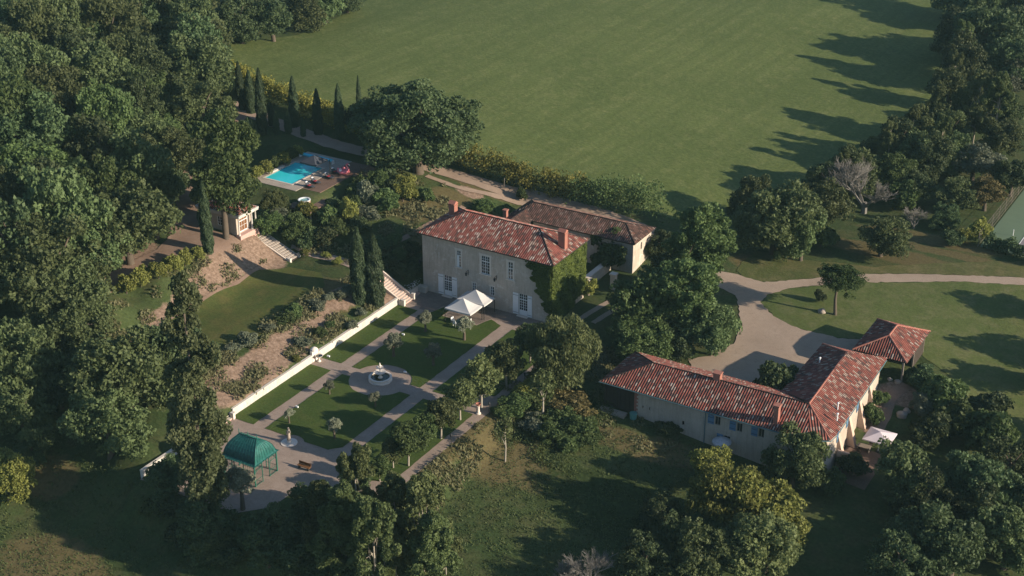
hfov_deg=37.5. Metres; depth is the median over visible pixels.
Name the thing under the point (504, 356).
young tree
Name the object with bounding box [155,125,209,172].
oak tree
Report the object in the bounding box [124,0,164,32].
wood tree
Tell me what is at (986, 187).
oak tree
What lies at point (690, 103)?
field
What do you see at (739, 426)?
window
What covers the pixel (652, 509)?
broadleaf tree
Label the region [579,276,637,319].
wheel track
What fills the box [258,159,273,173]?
flowering shrub
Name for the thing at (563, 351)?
tree
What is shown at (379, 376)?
garden fountain
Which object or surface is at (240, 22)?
oak tree
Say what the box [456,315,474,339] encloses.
olive tree
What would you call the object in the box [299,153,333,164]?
pool cover roller
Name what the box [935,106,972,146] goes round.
oak tree
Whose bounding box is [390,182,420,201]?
shrub
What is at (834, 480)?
shrub
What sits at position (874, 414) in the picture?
shrub
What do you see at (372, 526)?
birch tree
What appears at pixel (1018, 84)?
oak tree
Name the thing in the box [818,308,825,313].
boulder
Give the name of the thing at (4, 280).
wood tree
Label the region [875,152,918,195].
oak tree
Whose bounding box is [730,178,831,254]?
oak tree
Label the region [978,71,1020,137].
poplar tree
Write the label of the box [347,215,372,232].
shrub
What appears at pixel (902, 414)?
boulder
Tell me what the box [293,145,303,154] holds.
flowering shrub
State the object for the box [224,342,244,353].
bank shrub
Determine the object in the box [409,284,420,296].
planter wall
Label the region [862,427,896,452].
square parasol
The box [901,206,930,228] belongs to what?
bare tree
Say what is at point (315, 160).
cantilever umbrella
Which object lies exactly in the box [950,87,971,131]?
poplar tree
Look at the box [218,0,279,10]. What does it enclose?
oak tree
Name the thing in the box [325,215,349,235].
shrub
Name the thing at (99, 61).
wood tree
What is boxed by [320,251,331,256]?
shrub
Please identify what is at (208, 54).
wood tree
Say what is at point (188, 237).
yard
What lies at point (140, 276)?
shrub
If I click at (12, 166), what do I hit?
wood tree
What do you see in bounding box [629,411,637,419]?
water butt
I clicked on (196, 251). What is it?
shrub
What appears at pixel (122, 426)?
oak tree
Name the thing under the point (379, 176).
shrub
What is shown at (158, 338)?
oak tree
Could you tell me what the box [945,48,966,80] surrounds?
poplar tree
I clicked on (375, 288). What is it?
cypress tree
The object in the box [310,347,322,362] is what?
wall fountain
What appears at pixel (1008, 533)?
broadleaf tree
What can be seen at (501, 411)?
weed clump
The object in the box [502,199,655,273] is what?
annex building
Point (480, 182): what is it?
track
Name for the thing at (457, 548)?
birch tree
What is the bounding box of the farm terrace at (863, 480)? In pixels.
[835,445,880,489]
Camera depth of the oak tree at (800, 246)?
235.48 m
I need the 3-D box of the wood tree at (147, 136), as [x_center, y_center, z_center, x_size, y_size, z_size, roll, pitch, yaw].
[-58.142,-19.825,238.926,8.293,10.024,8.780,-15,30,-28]
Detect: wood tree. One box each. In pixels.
[0,0,29,29]
[0,0,65,48]
[0,31,70,82]
[0,33,7,49]
[0,43,34,83]
[0,69,43,126]
[0,89,75,153]
[0,138,74,173]
[0,158,15,180]
[0,164,26,219]
[0,195,38,304]
[0,222,16,245]
[0,251,19,305]
[1,212,116,296]
[2,156,83,218]
[16,162,114,271]
[23,58,82,115]
[38,0,95,38]
[47,23,98,80]
[54,120,106,151]
[54,154,93,168]
[60,112,134,166]
[64,39,134,90]
[68,0,106,38]
[73,78,134,155]
[75,0,144,46]
[75,153,138,192]
[90,185,114,202]
[93,126,186,199]
[101,32,142,61]
[102,64,170,104]
[105,85,143,127]
[121,129,167,167]
[122,67,170,118]
[123,26,168,48]
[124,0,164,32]
[126,0,151,37]
[127,36,183,85]
[129,113,166,149]
[143,30,167,42]
[144,35,177,64]
[144,110,181,128]
[148,0,219,30]
[160,0,228,48]
[164,7,219,34]
[164,77,203,125]
[165,15,233,45]
[166,12,234,73]
[167,33,236,94]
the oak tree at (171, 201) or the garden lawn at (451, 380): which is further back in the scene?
the oak tree at (171, 201)
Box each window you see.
[217,216,221,225]
[457,250,460,266]
[481,255,489,274]
[508,262,512,279]
[715,416,720,424]
[737,423,742,431]
[759,428,763,437]
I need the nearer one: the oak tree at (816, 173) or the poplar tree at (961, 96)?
the oak tree at (816, 173)
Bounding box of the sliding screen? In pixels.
[267,165,284,173]
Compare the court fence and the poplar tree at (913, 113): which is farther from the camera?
the poplar tree at (913, 113)
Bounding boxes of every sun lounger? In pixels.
[304,181,314,187]
[310,177,320,183]
[324,172,334,179]
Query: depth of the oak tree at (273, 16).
307.01 m
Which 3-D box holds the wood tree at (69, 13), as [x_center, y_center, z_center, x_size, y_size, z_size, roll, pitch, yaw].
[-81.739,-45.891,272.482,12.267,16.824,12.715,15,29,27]
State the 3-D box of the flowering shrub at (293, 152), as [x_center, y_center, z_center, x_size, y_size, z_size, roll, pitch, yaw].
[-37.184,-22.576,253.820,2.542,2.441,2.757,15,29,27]
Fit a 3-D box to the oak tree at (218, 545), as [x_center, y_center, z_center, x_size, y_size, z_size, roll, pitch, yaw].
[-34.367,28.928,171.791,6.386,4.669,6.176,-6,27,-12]
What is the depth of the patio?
221.61 m
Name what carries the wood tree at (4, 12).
on the ground at (848, 522)
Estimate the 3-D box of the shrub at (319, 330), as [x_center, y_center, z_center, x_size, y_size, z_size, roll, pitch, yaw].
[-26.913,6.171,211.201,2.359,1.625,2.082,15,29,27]
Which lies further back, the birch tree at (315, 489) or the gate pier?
the gate pier
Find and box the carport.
[852,318,930,381]
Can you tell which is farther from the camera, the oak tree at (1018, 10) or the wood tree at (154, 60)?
the oak tree at (1018, 10)
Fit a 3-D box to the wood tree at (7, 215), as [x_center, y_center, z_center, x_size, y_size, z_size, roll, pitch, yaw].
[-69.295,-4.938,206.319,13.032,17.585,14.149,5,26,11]
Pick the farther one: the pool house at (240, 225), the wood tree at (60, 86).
the wood tree at (60, 86)
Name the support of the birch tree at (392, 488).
on the ground at (848, 522)
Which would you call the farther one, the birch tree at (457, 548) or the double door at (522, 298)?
the double door at (522, 298)
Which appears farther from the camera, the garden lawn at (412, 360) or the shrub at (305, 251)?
the shrub at (305, 251)
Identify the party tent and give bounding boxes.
[444,298,481,327]
[457,290,494,311]
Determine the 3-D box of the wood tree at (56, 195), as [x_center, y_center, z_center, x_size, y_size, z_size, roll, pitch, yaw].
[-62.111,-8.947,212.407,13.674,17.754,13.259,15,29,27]
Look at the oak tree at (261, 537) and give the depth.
167.88 m
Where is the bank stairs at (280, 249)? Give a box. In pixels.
[257,231,300,262]
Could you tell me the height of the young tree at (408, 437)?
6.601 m
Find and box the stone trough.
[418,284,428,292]
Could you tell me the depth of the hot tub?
237.71 m
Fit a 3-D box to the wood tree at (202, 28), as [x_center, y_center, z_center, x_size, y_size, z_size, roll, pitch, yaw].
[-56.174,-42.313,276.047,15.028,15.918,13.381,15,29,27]
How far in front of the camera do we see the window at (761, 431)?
189.82 m
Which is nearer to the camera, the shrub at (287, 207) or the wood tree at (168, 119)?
the shrub at (287, 207)
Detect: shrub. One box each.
[113,273,137,293]
[128,263,152,286]
[146,261,172,278]
[162,254,183,270]
[177,247,194,265]
[189,245,205,259]
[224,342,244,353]
[237,331,257,346]
[249,165,263,178]
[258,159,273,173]
[258,323,276,331]
[262,206,287,228]
[268,154,280,167]
[272,311,299,325]
[276,151,290,164]
[283,302,302,317]
[284,201,292,212]
[285,147,298,158]
[291,354,300,361]
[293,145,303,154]
[293,200,317,216]
[293,226,319,249]
[293,336,312,348]
[299,248,309,255]
[307,298,326,311]
[312,326,328,337]
[313,226,336,246]
[316,204,337,225]
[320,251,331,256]
[321,292,335,300]
[324,197,341,207]
[324,321,334,327]
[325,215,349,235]
[331,256,342,263]
[335,284,351,298]
[337,196,359,220]
[345,182,356,195]
[345,320,358,328]
[346,195,362,205]
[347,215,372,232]
[351,174,371,183]
[355,307,367,315]
[356,179,378,204]
[358,204,381,220]
[366,234,393,250]
[367,168,388,187]
[372,187,399,211]
[381,254,398,268]
[382,178,401,190]
[389,171,398,178]
[389,262,415,279]
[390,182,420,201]
[394,173,416,186]
[404,240,422,252]
[406,256,422,273]
[414,187,435,201]
[471,198,496,213]
[516,186,527,199]
[583,278,598,295]
[589,226,626,266]
[654,420,683,435]
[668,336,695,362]
[752,359,798,389]
[815,224,840,247]
[819,466,846,496]
[835,451,872,476]
[863,402,884,425]
[870,390,890,404]
[888,179,924,208]
[903,363,934,388]
[907,411,956,449]
[908,391,933,416]
[916,374,969,408]
[935,398,984,435]
[939,229,965,245]
[958,228,977,243]
[962,408,1021,452]
[966,216,993,238]
[968,390,1014,419]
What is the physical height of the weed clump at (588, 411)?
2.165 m
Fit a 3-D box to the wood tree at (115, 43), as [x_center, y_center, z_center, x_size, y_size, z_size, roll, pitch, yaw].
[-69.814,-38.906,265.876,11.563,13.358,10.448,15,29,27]
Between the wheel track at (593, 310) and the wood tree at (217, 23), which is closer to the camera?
the wheel track at (593, 310)
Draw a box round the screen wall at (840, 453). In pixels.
[836,449,849,470]
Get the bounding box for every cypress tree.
[198,180,214,254]
[235,61,244,98]
[238,88,245,110]
[244,69,255,113]
[254,68,267,135]
[267,102,273,126]
[273,111,279,135]
[284,111,292,133]
[288,76,299,127]
[300,118,305,136]
[312,88,322,134]
[333,83,344,140]
[349,226,368,305]
[356,75,360,101]
[364,233,386,307]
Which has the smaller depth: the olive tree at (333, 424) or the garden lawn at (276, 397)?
the olive tree at (333, 424)
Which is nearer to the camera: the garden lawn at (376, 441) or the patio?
the garden lawn at (376, 441)
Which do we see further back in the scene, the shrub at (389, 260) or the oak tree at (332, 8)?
the oak tree at (332, 8)
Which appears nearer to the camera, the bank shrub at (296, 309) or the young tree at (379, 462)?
the young tree at (379, 462)
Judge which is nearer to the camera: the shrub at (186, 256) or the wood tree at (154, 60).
the shrub at (186, 256)
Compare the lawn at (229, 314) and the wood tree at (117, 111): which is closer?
the lawn at (229, 314)
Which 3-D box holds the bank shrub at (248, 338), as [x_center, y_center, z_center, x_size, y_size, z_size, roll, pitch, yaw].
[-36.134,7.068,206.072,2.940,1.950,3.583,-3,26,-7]
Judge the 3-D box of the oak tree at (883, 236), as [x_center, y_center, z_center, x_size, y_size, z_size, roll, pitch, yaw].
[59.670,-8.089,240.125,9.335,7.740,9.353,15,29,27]
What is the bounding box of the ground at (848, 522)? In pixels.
[0,0,1023,575]
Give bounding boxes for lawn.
[147,267,324,369]
[235,364,330,423]
[265,374,409,448]
[321,305,416,362]
[340,399,472,480]
[352,307,500,386]
[434,330,536,395]
[737,251,1023,281]
[761,281,1023,442]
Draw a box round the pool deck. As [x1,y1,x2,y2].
[255,152,351,190]
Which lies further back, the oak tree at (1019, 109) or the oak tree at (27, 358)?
the oak tree at (1019, 109)
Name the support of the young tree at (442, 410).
on the garden lawn at (376, 441)
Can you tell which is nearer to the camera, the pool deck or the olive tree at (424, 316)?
the olive tree at (424, 316)
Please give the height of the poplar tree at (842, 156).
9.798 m
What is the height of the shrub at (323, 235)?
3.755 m
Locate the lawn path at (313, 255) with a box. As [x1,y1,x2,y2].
[291,244,348,266]
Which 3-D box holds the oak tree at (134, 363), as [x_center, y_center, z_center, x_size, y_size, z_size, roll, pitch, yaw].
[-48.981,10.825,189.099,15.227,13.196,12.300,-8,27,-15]
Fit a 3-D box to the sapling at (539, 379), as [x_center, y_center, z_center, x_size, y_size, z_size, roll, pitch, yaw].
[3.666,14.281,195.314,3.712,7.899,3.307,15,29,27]
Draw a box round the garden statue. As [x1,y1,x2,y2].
[281,427,297,446]
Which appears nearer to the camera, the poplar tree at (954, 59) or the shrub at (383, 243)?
the shrub at (383, 243)
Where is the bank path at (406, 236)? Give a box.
[398,205,465,242]
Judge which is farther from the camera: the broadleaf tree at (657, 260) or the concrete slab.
the broadleaf tree at (657, 260)
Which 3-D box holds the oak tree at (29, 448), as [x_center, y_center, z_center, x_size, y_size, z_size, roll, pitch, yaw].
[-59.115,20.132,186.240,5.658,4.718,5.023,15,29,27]
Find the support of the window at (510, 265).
in the manor house at (483, 250)
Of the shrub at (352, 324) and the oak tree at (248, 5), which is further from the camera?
the oak tree at (248, 5)
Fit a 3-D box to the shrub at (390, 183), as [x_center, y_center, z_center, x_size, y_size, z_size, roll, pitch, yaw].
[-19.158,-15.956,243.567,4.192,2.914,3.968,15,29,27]
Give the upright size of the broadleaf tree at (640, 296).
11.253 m
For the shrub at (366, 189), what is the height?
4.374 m
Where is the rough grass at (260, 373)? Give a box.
[102,168,677,512]
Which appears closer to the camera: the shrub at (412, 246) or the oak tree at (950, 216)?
the shrub at (412, 246)
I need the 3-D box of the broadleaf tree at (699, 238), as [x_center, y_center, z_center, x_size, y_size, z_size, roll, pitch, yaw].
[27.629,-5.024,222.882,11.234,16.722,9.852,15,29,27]
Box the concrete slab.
[598,405,627,418]
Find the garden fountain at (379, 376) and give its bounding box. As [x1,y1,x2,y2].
[368,363,391,385]
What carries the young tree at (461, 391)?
on the garden lawn at (376, 441)
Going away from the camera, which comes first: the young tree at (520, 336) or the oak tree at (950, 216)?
the young tree at (520, 336)
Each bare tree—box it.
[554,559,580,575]
[562,546,615,575]
[822,158,897,213]
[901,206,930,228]
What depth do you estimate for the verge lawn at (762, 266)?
237.09 m
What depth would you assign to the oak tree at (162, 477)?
176.36 m
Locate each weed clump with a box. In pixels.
[490,404,513,418]
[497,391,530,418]
[507,389,536,407]
[513,377,537,393]
[517,410,544,431]
[525,370,552,383]
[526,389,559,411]
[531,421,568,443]
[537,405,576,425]
[538,395,558,411]
[547,399,578,413]
[550,385,574,397]
[556,432,580,454]
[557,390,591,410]
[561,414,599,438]
[576,407,598,417]
[577,432,604,447]
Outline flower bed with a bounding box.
[407,278,420,289]
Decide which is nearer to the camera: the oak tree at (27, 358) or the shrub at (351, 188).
the oak tree at (27, 358)
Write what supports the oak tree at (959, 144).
on the ground at (848, 522)
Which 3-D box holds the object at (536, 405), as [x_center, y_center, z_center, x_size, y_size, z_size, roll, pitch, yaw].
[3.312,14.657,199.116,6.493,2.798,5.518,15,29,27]
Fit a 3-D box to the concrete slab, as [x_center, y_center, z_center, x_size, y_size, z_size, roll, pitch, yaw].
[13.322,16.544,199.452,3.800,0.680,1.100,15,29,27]
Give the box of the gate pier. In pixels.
[609,271,617,289]
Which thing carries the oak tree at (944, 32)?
on the field
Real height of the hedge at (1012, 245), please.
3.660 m
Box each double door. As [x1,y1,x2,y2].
[444,275,451,295]
[519,293,526,315]
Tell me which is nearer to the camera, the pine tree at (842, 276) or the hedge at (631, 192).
the pine tree at (842, 276)
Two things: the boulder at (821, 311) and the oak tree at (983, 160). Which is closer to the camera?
the boulder at (821, 311)
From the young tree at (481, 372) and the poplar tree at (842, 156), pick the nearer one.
the young tree at (481, 372)
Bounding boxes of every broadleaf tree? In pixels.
[605,263,691,328]
[605,313,675,360]
[610,529,678,575]
[636,488,687,536]
[642,508,683,566]
[645,229,677,257]
[646,244,678,275]
[650,257,722,325]
[653,316,693,347]
[661,201,737,273]
[667,516,748,575]
[680,299,742,356]
[683,453,777,528]
[686,443,735,486]
[713,467,812,549]
[726,508,804,575]
[760,420,832,488]
[862,528,938,575]
[873,435,947,510]
[884,506,936,570]
[887,461,961,518]
[904,498,1002,575]
[940,449,1022,514]
[951,476,1006,547]
[974,435,1023,477]
[977,503,1023,574]
[993,473,1023,506]
[1010,472,1023,511]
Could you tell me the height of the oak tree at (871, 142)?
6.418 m
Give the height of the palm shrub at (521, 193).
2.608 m
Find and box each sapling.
[491,416,512,461]
[526,368,556,413]
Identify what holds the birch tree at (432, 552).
on the ground at (848, 522)
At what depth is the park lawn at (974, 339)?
222.73 m
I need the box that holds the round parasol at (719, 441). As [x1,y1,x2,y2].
[712,436,731,449]
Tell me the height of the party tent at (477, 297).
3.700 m
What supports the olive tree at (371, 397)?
on the garden lawn at (356, 413)
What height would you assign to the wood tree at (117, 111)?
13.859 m
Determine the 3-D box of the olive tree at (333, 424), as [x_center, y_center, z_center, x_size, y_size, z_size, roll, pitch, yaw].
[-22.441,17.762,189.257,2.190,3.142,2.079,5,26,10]
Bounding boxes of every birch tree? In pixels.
[299,479,330,544]
[305,481,360,575]
[335,441,384,542]
[345,493,401,575]
[375,469,420,575]
[387,469,452,575]
[401,510,463,575]
[443,516,463,574]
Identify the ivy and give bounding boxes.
[525,242,587,318]
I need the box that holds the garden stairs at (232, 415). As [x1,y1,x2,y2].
[226,411,235,422]
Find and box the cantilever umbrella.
[300,155,333,176]
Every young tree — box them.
[366,454,389,481]
[378,437,404,467]
[389,419,431,465]
[413,412,438,438]
[423,397,462,438]
[442,377,476,419]
[455,352,504,408]
[484,338,527,386]
[513,323,540,361]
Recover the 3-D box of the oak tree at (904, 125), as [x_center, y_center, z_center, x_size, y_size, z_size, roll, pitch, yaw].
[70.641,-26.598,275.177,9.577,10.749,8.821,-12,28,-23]
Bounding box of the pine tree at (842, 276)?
[817,263,869,315]
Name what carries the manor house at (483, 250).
on the ground at (848, 522)
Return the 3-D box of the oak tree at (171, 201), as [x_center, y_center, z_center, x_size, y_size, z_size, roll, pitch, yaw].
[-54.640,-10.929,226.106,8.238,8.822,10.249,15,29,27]
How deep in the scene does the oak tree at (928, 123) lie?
275.82 m
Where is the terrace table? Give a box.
[857,442,870,452]
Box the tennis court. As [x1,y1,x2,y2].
[980,190,1023,256]
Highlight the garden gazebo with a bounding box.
[223,428,277,486]
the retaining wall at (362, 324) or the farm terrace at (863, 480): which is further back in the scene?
the retaining wall at (362, 324)
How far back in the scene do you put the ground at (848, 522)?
188.45 m
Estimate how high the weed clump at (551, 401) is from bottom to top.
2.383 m
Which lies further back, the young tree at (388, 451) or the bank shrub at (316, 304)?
the bank shrub at (316, 304)
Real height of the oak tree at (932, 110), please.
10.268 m
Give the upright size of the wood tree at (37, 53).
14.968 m
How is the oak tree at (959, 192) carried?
on the ground at (848, 522)
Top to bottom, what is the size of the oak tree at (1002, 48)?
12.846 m
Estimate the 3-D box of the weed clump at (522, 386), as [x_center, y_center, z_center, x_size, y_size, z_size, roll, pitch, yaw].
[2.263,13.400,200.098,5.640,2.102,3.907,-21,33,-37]
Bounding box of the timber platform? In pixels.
[290,199,326,223]
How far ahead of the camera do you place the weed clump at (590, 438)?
192.15 m
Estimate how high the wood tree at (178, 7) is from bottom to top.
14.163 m
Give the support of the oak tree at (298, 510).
on the ground at (848, 522)
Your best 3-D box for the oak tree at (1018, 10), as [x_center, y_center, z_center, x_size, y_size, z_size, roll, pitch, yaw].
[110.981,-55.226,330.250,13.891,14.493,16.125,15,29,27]
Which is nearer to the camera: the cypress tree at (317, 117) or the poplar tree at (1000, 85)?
the cypress tree at (317, 117)
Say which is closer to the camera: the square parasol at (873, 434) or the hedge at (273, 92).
the square parasol at (873, 434)
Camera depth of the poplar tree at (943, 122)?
270.71 m
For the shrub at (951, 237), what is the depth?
244.45 m
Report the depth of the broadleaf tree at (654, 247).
235.33 m
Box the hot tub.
[298,197,310,203]
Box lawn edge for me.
[157,268,258,325]
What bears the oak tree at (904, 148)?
on the ground at (848, 522)
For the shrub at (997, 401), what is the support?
on the ground at (848, 522)
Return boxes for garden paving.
[140,292,535,512]
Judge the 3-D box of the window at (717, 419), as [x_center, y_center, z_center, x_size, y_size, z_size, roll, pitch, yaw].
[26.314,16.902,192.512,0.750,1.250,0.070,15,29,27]
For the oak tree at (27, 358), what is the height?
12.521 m
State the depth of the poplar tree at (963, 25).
311.96 m
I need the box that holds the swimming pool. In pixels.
[262,161,324,184]
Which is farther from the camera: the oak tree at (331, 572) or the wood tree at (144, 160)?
the wood tree at (144, 160)
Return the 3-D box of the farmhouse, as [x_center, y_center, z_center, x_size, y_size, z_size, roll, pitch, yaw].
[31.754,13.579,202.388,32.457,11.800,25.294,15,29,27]
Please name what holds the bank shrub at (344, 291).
on the ground at (848, 522)
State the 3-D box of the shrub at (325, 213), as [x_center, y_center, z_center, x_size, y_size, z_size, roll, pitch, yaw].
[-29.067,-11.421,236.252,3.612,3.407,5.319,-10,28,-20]
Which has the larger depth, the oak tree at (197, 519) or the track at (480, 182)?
the track at (480, 182)
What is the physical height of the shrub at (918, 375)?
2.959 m
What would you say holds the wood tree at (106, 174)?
on the ground at (848, 522)
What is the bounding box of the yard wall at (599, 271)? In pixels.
[586,261,611,280]
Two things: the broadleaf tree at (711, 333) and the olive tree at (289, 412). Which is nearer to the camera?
the olive tree at (289, 412)
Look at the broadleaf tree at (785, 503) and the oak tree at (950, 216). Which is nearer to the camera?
the broadleaf tree at (785, 503)
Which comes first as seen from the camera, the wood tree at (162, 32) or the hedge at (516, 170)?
the hedge at (516, 170)
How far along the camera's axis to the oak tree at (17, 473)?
179.24 m
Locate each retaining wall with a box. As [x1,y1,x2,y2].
[140,448,177,477]
[231,355,311,414]
[318,298,397,354]
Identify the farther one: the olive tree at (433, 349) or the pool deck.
the pool deck
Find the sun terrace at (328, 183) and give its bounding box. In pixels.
[302,162,368,192]
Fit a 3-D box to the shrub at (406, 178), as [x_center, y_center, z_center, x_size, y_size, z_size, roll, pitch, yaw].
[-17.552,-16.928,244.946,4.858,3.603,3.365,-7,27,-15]
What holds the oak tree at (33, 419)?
on the ground at (848, 522)
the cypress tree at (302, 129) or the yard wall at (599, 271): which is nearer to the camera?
the yard wall at (599, 271)
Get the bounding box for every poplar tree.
[160,270,232,506]
[835,148,850,171]
[876,120,900,157]
[905,104,922,132]
[924,85,946,108]
[930,112,954,139]
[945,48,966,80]
[948,19,975,55]
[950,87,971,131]
[960,67,994,143]
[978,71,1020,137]
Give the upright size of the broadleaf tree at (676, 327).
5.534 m
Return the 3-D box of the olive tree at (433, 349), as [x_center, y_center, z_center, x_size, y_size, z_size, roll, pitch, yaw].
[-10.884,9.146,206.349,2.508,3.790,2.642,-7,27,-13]
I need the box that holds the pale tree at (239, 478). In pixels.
[225,464,255,510]
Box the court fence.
[977,186,1023,246]
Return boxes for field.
[227,0,951,232]
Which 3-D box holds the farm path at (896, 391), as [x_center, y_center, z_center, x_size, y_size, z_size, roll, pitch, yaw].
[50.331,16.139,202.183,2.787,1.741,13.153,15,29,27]
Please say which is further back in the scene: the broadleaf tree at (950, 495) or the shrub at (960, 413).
the shrub at (960, 413)
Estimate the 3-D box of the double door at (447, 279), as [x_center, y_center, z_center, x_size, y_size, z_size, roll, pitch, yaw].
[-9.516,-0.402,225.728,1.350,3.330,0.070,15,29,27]
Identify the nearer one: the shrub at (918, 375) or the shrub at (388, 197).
the shrub at (918, 375)
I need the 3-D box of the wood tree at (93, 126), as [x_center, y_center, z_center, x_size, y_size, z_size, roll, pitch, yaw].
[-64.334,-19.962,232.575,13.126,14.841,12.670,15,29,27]
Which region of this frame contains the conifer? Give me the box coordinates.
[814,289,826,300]
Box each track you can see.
[234,101,655,236]
[425,175,525,204]
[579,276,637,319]
[591,309,616,323]
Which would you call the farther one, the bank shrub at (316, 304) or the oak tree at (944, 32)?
the oak tree at (944, 32)
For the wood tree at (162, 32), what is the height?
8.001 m
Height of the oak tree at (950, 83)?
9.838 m
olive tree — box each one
[284,408,295,423]
[323,379,334,394]
[325,417,342,438]
[367,391,381,406]
[383,332,403,356]
[415,310,431,331]
[423,342,442,365]
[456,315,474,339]
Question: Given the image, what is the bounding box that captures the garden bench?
[297,460,310,470]
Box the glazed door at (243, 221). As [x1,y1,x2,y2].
[239,216,247,231]
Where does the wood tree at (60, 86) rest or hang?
on the ground at (848, 522)
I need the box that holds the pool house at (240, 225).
[195,198,258,240]
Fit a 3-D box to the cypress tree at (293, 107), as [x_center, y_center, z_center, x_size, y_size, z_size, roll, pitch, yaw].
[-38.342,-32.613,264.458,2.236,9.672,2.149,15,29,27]
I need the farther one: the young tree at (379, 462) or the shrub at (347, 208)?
the shrub at (347, 208)
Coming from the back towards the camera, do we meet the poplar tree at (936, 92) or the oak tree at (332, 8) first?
the oak tree at (332, 8)
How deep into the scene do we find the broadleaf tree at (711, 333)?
208.89 m
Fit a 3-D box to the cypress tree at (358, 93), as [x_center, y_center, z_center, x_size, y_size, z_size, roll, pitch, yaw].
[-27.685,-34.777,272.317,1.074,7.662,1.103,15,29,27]
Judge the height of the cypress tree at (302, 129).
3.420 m
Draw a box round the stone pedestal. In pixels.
[476,402,480,414]
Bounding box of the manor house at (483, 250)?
[416,200,590,321]
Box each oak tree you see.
[0,258,82,343]
[0,315,64,405]
[0,385,58,449]
[0,446,37,504]
[13,433,52,468]
[34,351,85,409]
[43,295,114,366]
[47,255,115,317]
[55,385,156,461]
[58,323,177,412]
[72,220,133,274]
[86,177,184,265]
[136,323,218,368]
[139,187,181,239]
[142,453,184,501]
[154,168,191,201]
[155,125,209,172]
[165,76,238,128]
[175,496,237,549]
[186,107,261,239]
[186,520,236,562]
[191,136,206,147]
[217,0,264,43]
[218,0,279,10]
[235,501,302,569]
[251,0,292,41]
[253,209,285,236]
[269,532,314,575]
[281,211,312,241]
[283,0,326,31]
[286,479,332,522]
[310,542,373,575]
[315,0,346,23]
[337,474,370,491]
[339,0,362,12]
[342,97,402,132]
[346,77,484,174]
[725,174,771,215]
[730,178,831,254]
[773,212,826,261]
[791,177,858,224]
[801,160,848,185]
[828,143,882,199]
[832,180,856,201]
[857,216,914,259]
[858,135,889,159]
[875,114,916,153]
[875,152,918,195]
[895,126,937,171]
[904,99,948,124]
[905,128,956,183]
[905,168,936,203]
[915,115,949,137]
[924,67,974,105]
[928,201,961,229]
[929,4,965,57]
[930,0,1005,14]
[930,175,979,210]
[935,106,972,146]
[938,130,973,176]
[939,29,996,85]
[948,142,1007,181]
[949,0,1007,18]
[952,5,1023,45]
[967,173,1008,210]
[972,94,1023,124]
[975,117,1023,156]
[983,37,1023,80]
[986,57,1023,91]
[990,159,1023,196]
[995,4,1023,35]
[1002,0,1023,9]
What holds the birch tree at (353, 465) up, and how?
on the ground at (848, 522)
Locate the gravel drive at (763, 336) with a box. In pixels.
[688,271,1023,381]
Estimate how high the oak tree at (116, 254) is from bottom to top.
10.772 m
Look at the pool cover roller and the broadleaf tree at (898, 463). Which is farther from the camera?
the pool cover roller
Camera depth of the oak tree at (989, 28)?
318.18 m
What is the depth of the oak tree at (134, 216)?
213.44 m
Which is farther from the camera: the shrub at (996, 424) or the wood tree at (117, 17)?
the wood tree at (117, 17)
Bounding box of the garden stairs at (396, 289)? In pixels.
[380,271,415,305]
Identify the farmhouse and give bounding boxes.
[599,343,886,479]
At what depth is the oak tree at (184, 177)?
236.36 m
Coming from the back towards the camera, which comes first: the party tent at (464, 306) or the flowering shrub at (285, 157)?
the flowering shrub at (285, 157)
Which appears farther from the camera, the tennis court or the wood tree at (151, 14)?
the wood tree at (151, 14)
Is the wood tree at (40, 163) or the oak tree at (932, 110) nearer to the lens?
the wood tree at (40, 163)
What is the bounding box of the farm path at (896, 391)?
[864,382,910,432]
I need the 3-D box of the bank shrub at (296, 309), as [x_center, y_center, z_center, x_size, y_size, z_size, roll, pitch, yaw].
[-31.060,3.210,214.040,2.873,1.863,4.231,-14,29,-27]
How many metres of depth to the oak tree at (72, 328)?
196.58 m
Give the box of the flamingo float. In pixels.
[337,163,349,174]
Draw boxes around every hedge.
[231,58,388,134]
[439,143,592,201]
[563,172,676,222]
[983,231,1023,262]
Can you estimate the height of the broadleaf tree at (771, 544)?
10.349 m
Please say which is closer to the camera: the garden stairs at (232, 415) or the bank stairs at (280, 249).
the garden stairs at (232, 415)
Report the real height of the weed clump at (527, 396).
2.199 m
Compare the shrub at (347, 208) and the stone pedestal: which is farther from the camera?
the shrub at (347, 208)
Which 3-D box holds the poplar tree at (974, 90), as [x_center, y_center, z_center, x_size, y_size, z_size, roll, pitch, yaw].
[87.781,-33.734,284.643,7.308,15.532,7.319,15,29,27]
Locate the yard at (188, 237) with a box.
[158,205,237,257]
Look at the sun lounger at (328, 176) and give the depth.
246.26 m
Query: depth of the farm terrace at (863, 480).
190.86 m
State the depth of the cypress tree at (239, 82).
275.97 m
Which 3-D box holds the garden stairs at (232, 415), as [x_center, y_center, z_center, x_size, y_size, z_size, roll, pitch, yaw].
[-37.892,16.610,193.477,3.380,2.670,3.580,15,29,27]
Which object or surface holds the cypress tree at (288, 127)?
on the ground at (848, 522)
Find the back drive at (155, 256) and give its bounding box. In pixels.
[104,106,246,292]
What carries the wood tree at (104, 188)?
on the ground at (848, 522)
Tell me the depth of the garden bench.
183.38 m
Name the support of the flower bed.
on the ground at (848, 522)
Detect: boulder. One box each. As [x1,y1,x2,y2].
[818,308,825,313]
[896,411,907,418]
[903,407,910,413]
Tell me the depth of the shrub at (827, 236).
242.55 m
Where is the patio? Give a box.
[411,291,543,326]

